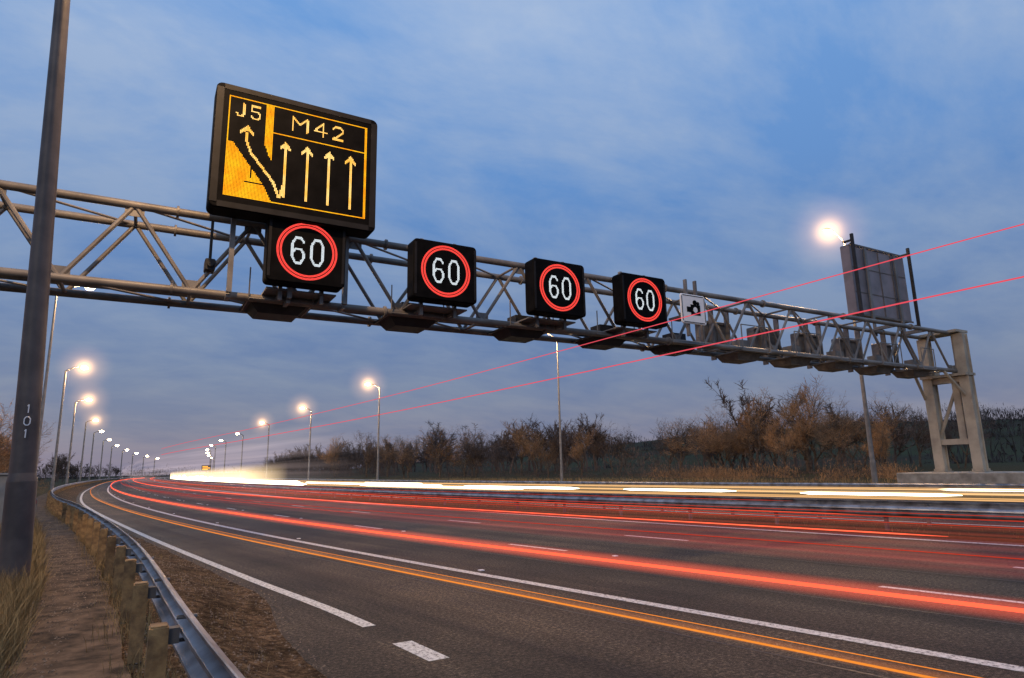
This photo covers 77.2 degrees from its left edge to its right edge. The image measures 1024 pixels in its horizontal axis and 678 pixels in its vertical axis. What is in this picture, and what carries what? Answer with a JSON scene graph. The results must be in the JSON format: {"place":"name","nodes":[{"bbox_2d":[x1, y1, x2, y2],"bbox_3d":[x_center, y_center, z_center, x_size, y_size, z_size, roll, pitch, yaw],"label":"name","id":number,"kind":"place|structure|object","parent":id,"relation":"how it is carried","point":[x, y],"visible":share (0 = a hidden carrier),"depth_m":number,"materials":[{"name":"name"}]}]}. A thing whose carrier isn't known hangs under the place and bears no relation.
{"place":"outdoors","nodes":[
{"label":"outdoors","id":0,"kind":"place"},
{"bbox_2d":[0,0,1023,477],"label":"sky","id":1,"kind":"structure","parent":0,"point":[714,144],"materials":[{"name":"blue"}]},
{"bbox_2d":[6,419,1023,677],"bbox_3d":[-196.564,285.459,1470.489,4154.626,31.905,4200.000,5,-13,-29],"label":"ground","id":2,"kind":"structure","parent":0,"point":[274,665],"depth_m":27.08,"materials":[{"name":"brown soil"}]},
{"bbox_2d":[0,473,7,526],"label":"roadside cabinet","id":3,"kind":"object","parent":2,"relation":"on","point":[3,477],"depth_m":21.78,"materials":[{"name":"metal"}]},
{"bbox_2d":[0,433,9,472],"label":"bare tree","id":4,"kind":"object","parent":2,"relation":"on","point":[2,467],"visible":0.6,"depth_m":57.17,"materials":[{"name":"brown plant"}]},
{"bbox_2d":[0,411,12,466],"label":"bare tree","id":5,"kind":"object","parent":2,"relation":"on","point":[7,444],"visible":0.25,"depth_m":74.99,"materials":[{"name":"brown plant"}]},
{"bbox_2d":[0,398,14,443],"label":"bare tree","id":6,"kind":"object","parent":2,"relation":"on","point":[3,412],"visible":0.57,"depth_m":47.51,"materials":[{"name":"brown plant"}]},
{"bbox_2d":[2,421,51,472],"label":"bare tree","id":7,"kind":"object","parent":2,"relation":"on","point":[41,446],"visible":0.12,"depth_m":89.07,"materials":[{"name":"brown plant"}]},
{"bbox_2d":[0,0,69,588],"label":"street lamp","id":8,"kind":"object","parent":2,"relation":"on","point":[17,528],"visible":0.98,"depth_m":9.59,"materials":[{"name":"metal"}]},
{"bbox_2d":[0,493,131,677],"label":"footpath","id":9,"kind":"structure","parent":2,"relation":"on","point":[74,658],"depth_m":7.11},
{"bbox_2d":[36,286,95,472],"bbox_3d":[-30.586,3.588,43.800,2.489,15.272,0.412,5,-13,-29],"label":"street lamp","id":10,"kind":"object","parent":2,"relation":"on","point":[47,369],"visible":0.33,"depth_m":43.49,"materials":[{"name":"grey metal"}]},
{"bbox_2d":[50,366,88,488],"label":"street lamp","id":11,"kind":"object","parent":2,"relation":"on","point":[57,444],"visible":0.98,"depth_m":77.77,"materials":[{"name":"grey metal"}]},
{"bbox_2d":[65,399,91,483],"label":"street lamp","id":12,"kind":"object","parent":2,"relation":"on","point":[67,473],"visible":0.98,"depth_m":111.40,"materials":[{"name":"grey metal"}]},
{"bbox_2d":[79,419,97,481],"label":"street lamp","id":13,"kind":"object","parent":2,"relation":"on","point":[83,449],"visible":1,"depth_m":153.31,"materials":[{"name":"grey metal"}]},
{"bbox_2d":[88,430,103,480],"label":"street lamp","id":14,"kind":"object","parent":2,"relation":"on","point":[91,454],"visible":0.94,"depth_m":192.06,"materials":[{"name":"grey metal"}]},
{"bbox_2d":[99,439,110,478],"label":"street lamp","id":15,"kind":"object","parent":2,"relation":"on","point":[101,458],"visible":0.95,"depth_m":238.06,"materials":[{"name":"grey metal"}]},
{"bbox_2d":[108,445,118,479],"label":"street lamp","id":16,"kind":"object","parent":2,"relation":"on","point":[110,462],"visible":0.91,"depth_m":284.37,"materials":[{"name":"grey metal"}]},
{"bbox_2d":[119,449,127,478],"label":"street lamp","id":17,"kind":"object","parent":2,"relation":"on","point":[121,463],"visible":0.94,"depth_m":336.88,"materials":[{"name":"grey metal"}]},
{"bbox_2d":[130,453,137,476],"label":"street lamp","id":18,"kind":"object","parent":2,"relation":"on","point":[132,464],"visible":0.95,"depth_m":390.05,"materials":[{"name":"grey metal"}]},
{"bbox_2d":[46,477,244,677],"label":"crash barrier","id":19,"kind":"object","parent":2,"relation":"on","point":[187,636],"visible":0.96,"depth_m":5.85,"materials":[{"name":"metal"}]},
{"bbox_2d":[5,522,332,677],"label":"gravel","id":20,"kind":"structure","parent":2,"relation":"on","point":[45,660],"depth_m":9.18,"materials":[{"name":"stone"}]},
{"bbox_2d":[213,445,215,476],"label":"street lamp","id":21,"kind":"object","parent":2,"relation":"on","point":[214,461],"visible":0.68,"depth_m":304.84,"materials":[{"name":"grey metal"}]},
{"bbox_2d":[219,440,225,476],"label":"street lamp","id":22,"kind":"object","parent":2,"relation":"on","point":[224,458],"visible":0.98,"depth_m":262.08,"materials":[{"name":"grey metal"}]},
{"bbox_2d":[236,433,243,477],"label":"street lamp","id":23,"kind":"object","parent":2,"relation":"on","point":[241,454],"visible":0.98,"depth_m":219.73,"materials":[{"name":"grey metal"}]},
{"bbox_2d":[260,422,269,477],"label":"street lamp","id":24,"kind":"object","parent":2,"relation":"on","point":[267,449],"visible":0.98,"depth_m":173.63,"materials":[{"name":"grey metal"}]},
{"bbox_2d":[300,407,311,478],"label":"street lamp","id":25,"kind":"object","parent":2,"relation":"on","point":[309,443],"visible":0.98,"depth_m":135.99,"materials":[{"name":"grey metal"}]},
{"bbox_2d":[317,433,348,477],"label":"bare tree","id":26,"kind":"object","parent":2,"relation":"on","point":[332,455],"visible":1,"depth_m":165.80,"materials":[{"name":"brown plant"}]},
{"bbox_2d":[353,430,384,476],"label":"bare tree","id":27,"kind":"object","parent":2,"relation":"on","point":[372,455],"visible":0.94,"depth_m":150.13,"materials":[{"name":"brown plant"}]},
{"bbox_2d":[365,383,379,479],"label":"street lamp","id":28,"kind":"object","parent":2,"relation":"on","point":[377,477],"visible":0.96,"depth_m":100.39,"materials":[{"name":"grey metal"}]},
{"bbox_2d":[375,434,405,476],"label":"bare tree","id":29,"kind":"object","parent":2,"relation":"on","point":[387,455],"visible":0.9,"depth_m":140.73,"materials":[{"name":"brown plant"}]},
{"bbox_2d":[396,436,413,476],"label":"bare tree","id":30,"kind":"object","parent":2,"relation":"on","point":[403,466],"visible":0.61,"depth_m":131.81,"materials":[{"name":"brown plant"}]},
{"bbox_2d":[395,435,430,477],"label":"bare tree","id":31,"kind":"object","parent":2,"relation":"on","point":[407,455],"visible":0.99,"depth_m":124.39,"materials":[{"name":"brown plant"}]},
{"bbox_2d":[416,424,455,476],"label":"bare tree","id":32,"kind":"object","parent":2,"relation":"on","point":[441,452],"visible":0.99,"depth_m":119.12,"materials":[{"name":"brown plant"}]},
{"bbox_2d":[2,378,924,481],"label":"distant trees","id":33,"kind":"object","parent":2,"relation":"on","point":[507,450],"visible":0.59,"depth_m":125.46,"materials":[{"name":"brown plant"}]},
{"bbox_2d":[4,456,923,487],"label":"roadside bushes","id":34,"kind":"object","parent":2,"relation":"on","point":[709,472],"visible":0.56,"depth_m":61.69,"materials":[{"name":"plant"}]},
{"bbox_2d":[447,431,484,476],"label":"bare tree","id":35,"kind":"object","parent":2,"relation":"on","point":[460,463],"visible":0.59,"depth_m":113.98,"materials":[{"name":"brown plant"}]},
{"bbox_2d":[452,425,500,476],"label":"bare tree","id":36,"kind":"object","parent":2,"relation":"on","point":[481,454],"visible":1,"depth_m":108.66,"materials":[{"name":"brown plant"}]},
{"bbox_2d":[0,476,1018,677],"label":"verge grass","id":37,"kind":"structure","parent":2,"relation":"on","point":[18,597],"depth_m":8.18,"materials":[{"name":"brown plant"}]},
{"bbox_2d":[0,180,1023,493],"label":"motorway gantry","id":38,"kind":"object","parent":2,"relation":"on","point":[512,328],"visible":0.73,"depth_m":21.70,"materials":[{"name":"metal"}]},
{"bbox_2d":[206,82,376,312],"bbox_3d":[-6.072,-3.724,17.744,4.300,5.540,1.365,5,-13,-29],"label":"variable message sign","id":39,"kind":"object","parent":38,"relation":"attached to","point":[278,158],"visible":1,"depth_m":17.25,"materials":[{"name":"metal"}]},
{"bbox_2d":[261,218,345,304],"bbox_3d":[-5.974,-2.115,18.045,2.060,2.400,1.965,5,-13,-29],"label":"speed limit signal","id":40,"kind":"object","parent":38,"relation":"attached to","point":[303,256],"visible":1,"depth_m":17.23,"materials":[{"name":"metal"}]},
{"bbox_2d":[402,238,476,318],"bbox_3d":[-2.451,-1.792,20.017,2.060,2.400,1.965,5,-13,-29],"label":"speed limit signal","id":41,"kind":"object","parent":38,"relation":"attached to","point":[440,273],"visible":0.99,"depth_m":19.19,"materials":[{"name":"metal"}]},
{"bbox_2d":[517,257,585,329],"bbox_3d":[1.115,-1.465,22.013,2.060,2.400,1.965,5,-13,-29],"label":"speed limit signal","id":42,"kind":"object","parent":38,"relation":"attached to","point":[554,289],"visible":1,"depth_m":21.17,"materials":[{"name":"metal"}]},
{"bbox_2d":[604,271,667,338],"bbox_3d":[4.290,-1.174,23.790,2.060,2.400,1.965,5,-13,-29],"label":"speed limit signal","id":43,"kind":"object","parent":38,"relation":"attached to","point":[639,301],"visible":1,"depth_m":22.93,"materials":[{"name":"metal"}]},
{"bbox_2d":[669,279,706,336],"bbox_3d":[6.589,-1.098,24.661,1.300,2.200,1.122,5,-13,-29],"label":"speed camera sign","id":44,"kind":"object","parent":38,"relation":"attached to","point":[694,303],"visible":0.98,"depth_m":24.22,"materials":[{"name":"metal"}]},
{"bbox_2d":[695,310,770,363],"bbox_3d":[9.690,-0.222,28.323,1.800,2.600,2.629,5,-13,-29],"label":"lane signal back","id":45,"kind":"object","parent":38,"relation":"attached to","point":[738,357],"visible":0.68,"depth_m":27.92,"materials":[{"name":"paint"}]},
{"bbox_2d":[746,317,821,368],"bbox_3d":[12.648,0.049,29.978,1.800,2.600,2.629,5,-13,-29],"label":"lane signal back","id":46,"kind":"object","parent":38,"relation":"attached to","point":[788,362],"visible":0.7,"depth_m":29.59,"materials":[{"name":"paint"}]},
{"bbox_2d":[790,324,863,371],"bbox_3d":[15.431,0.304,31.536,1.800,2.600,2.629,5,-13,-29],"label":"lane signal back","id":47,"kind":"object","parent":38,"relation":"attached to","point":[829,365],"visible":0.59,"depth_m":31.08,"materials":[{"name":"paint"}]},
{"bbox_2d":[831,329,903,375],"bbox_3d":[18.302,0.568,33.143,1.800,2.600,2.629,5,-13,-29],"label":"lane signal back","id":48,"kind":"object","parent":38,"relation":"attached to","point":[872,370],"visible":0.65,"depth_m":32.72,"materials":[{"name":"paint"}]},
{"bbox_2d":[840,233,920,335],"bbox_3d":[20.961,-2.801,35.947,5.520,5.600,1.500,5,-13,-29],"label":"message sign back","id":49,"kind":"object","parent":38,"relation":"on","point":[877,286],"visible":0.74,"depth_m":35.94,"materials":[{"name":"metal"}]},
{"bbox_2d":[871,335,936,378],"bbox_3d":[21.172,0.831,34.749,1.700,2.600,2.629,5,-13,-29],"label":"lane signal back","id":50,"kind":"object","parent":38,"relation":"attached to","point":[908,373],"visible":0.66,"depth_m":34.29,"materials":[{"name":"paint"}]},
{"bbox_2d":[501,419,535,475],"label":"bare tree","id":51,"kind":"object","parent":2,"relation":"on","point":[523,446],"visible":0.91,"depth_m":104.53,"materials":[{"name":"brown plant"}]},
{"bbox_2d":[37,402,1023,480],"bbox_3d":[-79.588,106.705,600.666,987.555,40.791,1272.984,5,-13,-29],"label":"distant woodland","id":52,"kind":"object","parent":2,"relation":"on","point":[990,419],"visible":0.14,"depth_m":257.63,"materials":[{"name":"plant"}]},
{"bbox_2d":[518,429,559,476],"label":"bare tree","id":53,"kind":"object","parent":2,"relation":"on","point":[535,453],"visible":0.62,"depth_m":96.87,"materials":[{"name":"brown plant"}]},
{"bbox_2d":[528,435,559,475],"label":"bare tree","id":54,"kind":"object","parent":2,"relation":"on","point":[549,454],"visible":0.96,"depth_m":90.93,"materials":[{"name":"brown plant"}]},
{"bbox_2d":[76,476,1023,677],"bbox_3d":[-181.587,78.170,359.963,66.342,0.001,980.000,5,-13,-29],"label":"motorway carriageway","id":55,"kind":"structure","parent":2,"relation":"on","point":[472,634],"depth_m":10.44,"materials":[{"name":"grey asphalt"}]},
{"bbox_2d":[110,487,617,570],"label":"road studs","id":56,"kind":"object","parent":55,"relation":"on","point":[402,531],"visible":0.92,"depth_m":14.41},
{"bbox_2d":[80,477,1023,671],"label":"road markings","id":57,"kind":"object","parent":55,"relation":"on","point":[422,651],"visible":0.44,"depth_m":10.07,"materials":[{"name":"paint"}]},
{"bbox_2d":[90,477,1023,677],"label":"tail light trail","id":58,"kind":"object","parent":55,"relation":"on","point":[980,605],"visible":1,"depth_m":13.52,"materials":[{"name":"red"}]},
{"bbox_2d":[97,485,1022,677],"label":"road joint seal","id":59,"kind":"object","parent":55,"relation":"on","point":[624,571],"visible":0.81,"depth_m":10.51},
{"bbox_2d":[547,333,562,480],"bbox_3d":[3.777,6.803,63.607,2.489,15.372,0.413,5,-13,-29],"label":"street lamp","id":60,"kind":"object","parent":2,"relation":"on","point":[561,464],"visible":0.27,"depth_m":63.73,"materials":[{"name":"grey metal"}]},
{"bbox_2d":[230,433,918,479],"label":"roadside scrub","id":61,"kind":"object","parent":2,"relation":"on","point":[273,473],"visible":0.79,"depth_m":88.33,"materials":[{"name":"brown plant"}]},
{"bbox_2d":[568,427,598,476],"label":"bare tree","id":62,"kind":"object","parent":2,"relation":"on","point":[578,450],"visible":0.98,"depth_m":88.67,"materials":[{"name":"brown plant"}]},
{"bbox_2d":[158,477,1023,529],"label":"crash barrier","id":63,"kind":"object","parent":2,"relation":"on","point":[902,510],"visible":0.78,"depth_m":21.75,"materials":[{"name":"metal"}]},
{"bbox_2d":[164,477,1023,525],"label":"crash barrier","id":64,"kind":"object","parent":2,"relation":"on","point":[932,504],"visible":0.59,"depth_m":24.04,"materials":[{"name":"metal"}]},
{"bbox_2d":[166,476,1023,527],"bbox_3d":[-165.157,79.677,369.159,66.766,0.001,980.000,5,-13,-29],"label":"motorway carriageway","id":65,"kind":"structure","parent":2,"relation":"on","point":[963,522],"depth_m":29.25,"materials":[{"name":"grey asphalt"}]},
{"bbox_2d":[201,465,210,476],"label":"lit road sign","id":66,"kind":"object","parent":65,"relation":"on","point":[205,467],"visible":0.94,"depth_m":267.12,"materials":[{"name":"metal"}]},
{"bbox_2d":[170,475,1023,501],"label":"headlight trail","id":67,"kind":"object","parent":65,"relation":"on","point":[435,486],"visible":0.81,"depth_m":32.88,"materials":[{"name":"white"}]},
{"bbox_2d":[584,415,636,474],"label":"bare tree","id":68,"kind":"object","parent":2,"relation":"on","point":[616,452],"visible":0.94,"depth_m":87.70,"materials":[{"name":"brown plant"}]},
{"bbox_2d":[207,477,1023,496],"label":"crash barrier","id":69,"kind":"object","parent":2,"relation":"on","point":[896,485],"visible":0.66,"depth_m":42.49,"materials":[{"name":"metal"}]},
{"bbox_2d":[649,417,697,472],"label":"bare tree","id":70,"kind":"object","parent":2,"relation":"on","point":[663,442],"visible":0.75,"depth_m":84.17,"materials":[{"name":"brown plant"}]},
{"bbox_2d":[659,419,705,472],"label":"bare tree","id":71,"kind":"object","parent":2,"relation":"on","point":[677,447],"visible":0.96,"depth_m":79.72,"materials":[{"name":"brown plant"}]},
{"bbox_2d":[685,413,753,474],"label":"bare tree","id":72,"kind":"object","parent":2,"relation":"on","point":[711,442],"visible":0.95,"depth_m":72.49,"materials":[{"name":"brown plant"}]},
{"bbox_2d":[688,400,783,472],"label":"bare tree","id":73,"kind":"object","parent":2,"relation":"on","point":[726,433],"visible":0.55,"depth_m":77.03,"materials":[{"name":"brown plant"}]},
{"bbox_2d":[722,387,786,473],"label":"bare tree","id":74,"kind":"object","parent":2,"relation":"on","point":[759,447],"visible":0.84,"depth_m":72.16,"materials":[{"name":"brown plant"}]},
{"bbox_2d":[754,401,790,467],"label":"bare tree","id":75,"kind":"object","parent":2,"relation":"on","point":[775,463],"visible":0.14,"depth_m":90.75,"materials":[{"name":"brown plant"}]},
{"bbox_2d":[759,400,806,474],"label":"bare tree","id":76,"kind":"object","parent":2,"relation":"on","point":[772,440],"visible":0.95,"depth_m":66.75,"materials":[{"name":"brown plant"}]},
{"bbox_2d":[771,375,823,471],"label":"bare tree","id":77,"kind":"object","parent":2,"relation":"on","point":[807,434],"visible":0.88,"depth_m":69.92,"materials":[{"name":"brown plant"}]},
{"bbox_2d":[763,387,838,468],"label":"bare tree","id":78,"kind":"object","parent":2,"relation":"on","point":[809,453],"visible":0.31,"depth_m":76.57,"materials":[{"name":"brown plant"}]},
{"bbox_2d":[782,390,853,470],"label":"bare tree","id":79,"kind":"object","parent":2,"relation":"on","point":[812,438],"visible":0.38,"depth_m":72.25,"materials":[{"name":"brown plant"}]},
{"bbox_2d":[807,408,864,472],"bbox_3d":[33.324,10.314,65.141,6.048,7.119,4.525,-7,-13,28],"label":"bare tree","id":80,"kind":"object","parent":2,"relation":"on","point":[832,442],"visible":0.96,"depth_m":65.00,"materials":[{"name":"brown plant"}]},
{"bbox_2d":[823,228,877,482],"bbox_3d":[20.958,-0.347,40.769,6.000,19.690,6.000,5,-13,-29],"label":"street lamp","id":81,"kind":"object","parent":2,"relation":"on","point":[868,428],"visible":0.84,"depth_m":40.31,"materials":[{"name":"grey metal"}]},
{"bbox_2d":[805,389,916,470],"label":"bare tree","id":82,"kind":"object","parent":2,"relation":"on","point":[862,431],"visible":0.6,"depth_m":67.83,"materials":[{"name":"brown plant"}]},
{"bbox_2d":[859,412,896,463],"bbox_3d":[36.958,10.299,64.195,3.305,6.398,5.411,-4,-12,15],"label":"bare tree","id":83,"kind":"object","parent":2,"relation":"on","point":[889,439],"visible":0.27,"depth_m":63.70,"materials":[{"name":"brown plant"}]},
{"bbox_2d":[860,419,896,473],"bbox_3d":[34.246,9.937,59.718,3.672,5.717,5.675,-11,-15,41],"label":"bare tree","id":84,"kind":"object","parent":2,"relation":"on","point":[878,442],"visible":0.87,"depth_m":59.43,"materials":[{"name":"brown plant"}]},
{"bbox_2d":[892,403,931,466],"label":"bare tree","id":85,"kind":"object","parent":2,"relation":"on","point":[922,423],"visible":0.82,"depth_m":70.49,"materials":[{"name":"brown plant"}]},
{"bbox_2d":[921,403,995,467],"bbox_3d":[43.952,9.461,62.975,4.406,6.860,6.810,8,-14,-38],"label":"bare tree","id":86,"kind":"object","parent":2,"relation":"on","point":[948,434],"visible":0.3,"depth_m":62.95,"materials":[{"name":"brown plant"}]},
{"bbox_2d":[162,223,1023,454],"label":"lorry marker light trail","id":87,"kind":"object","parent":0,"point":[682,350],"visible":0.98,"depth_m":10.91,"materials":[{"name":"red"}]}
]}

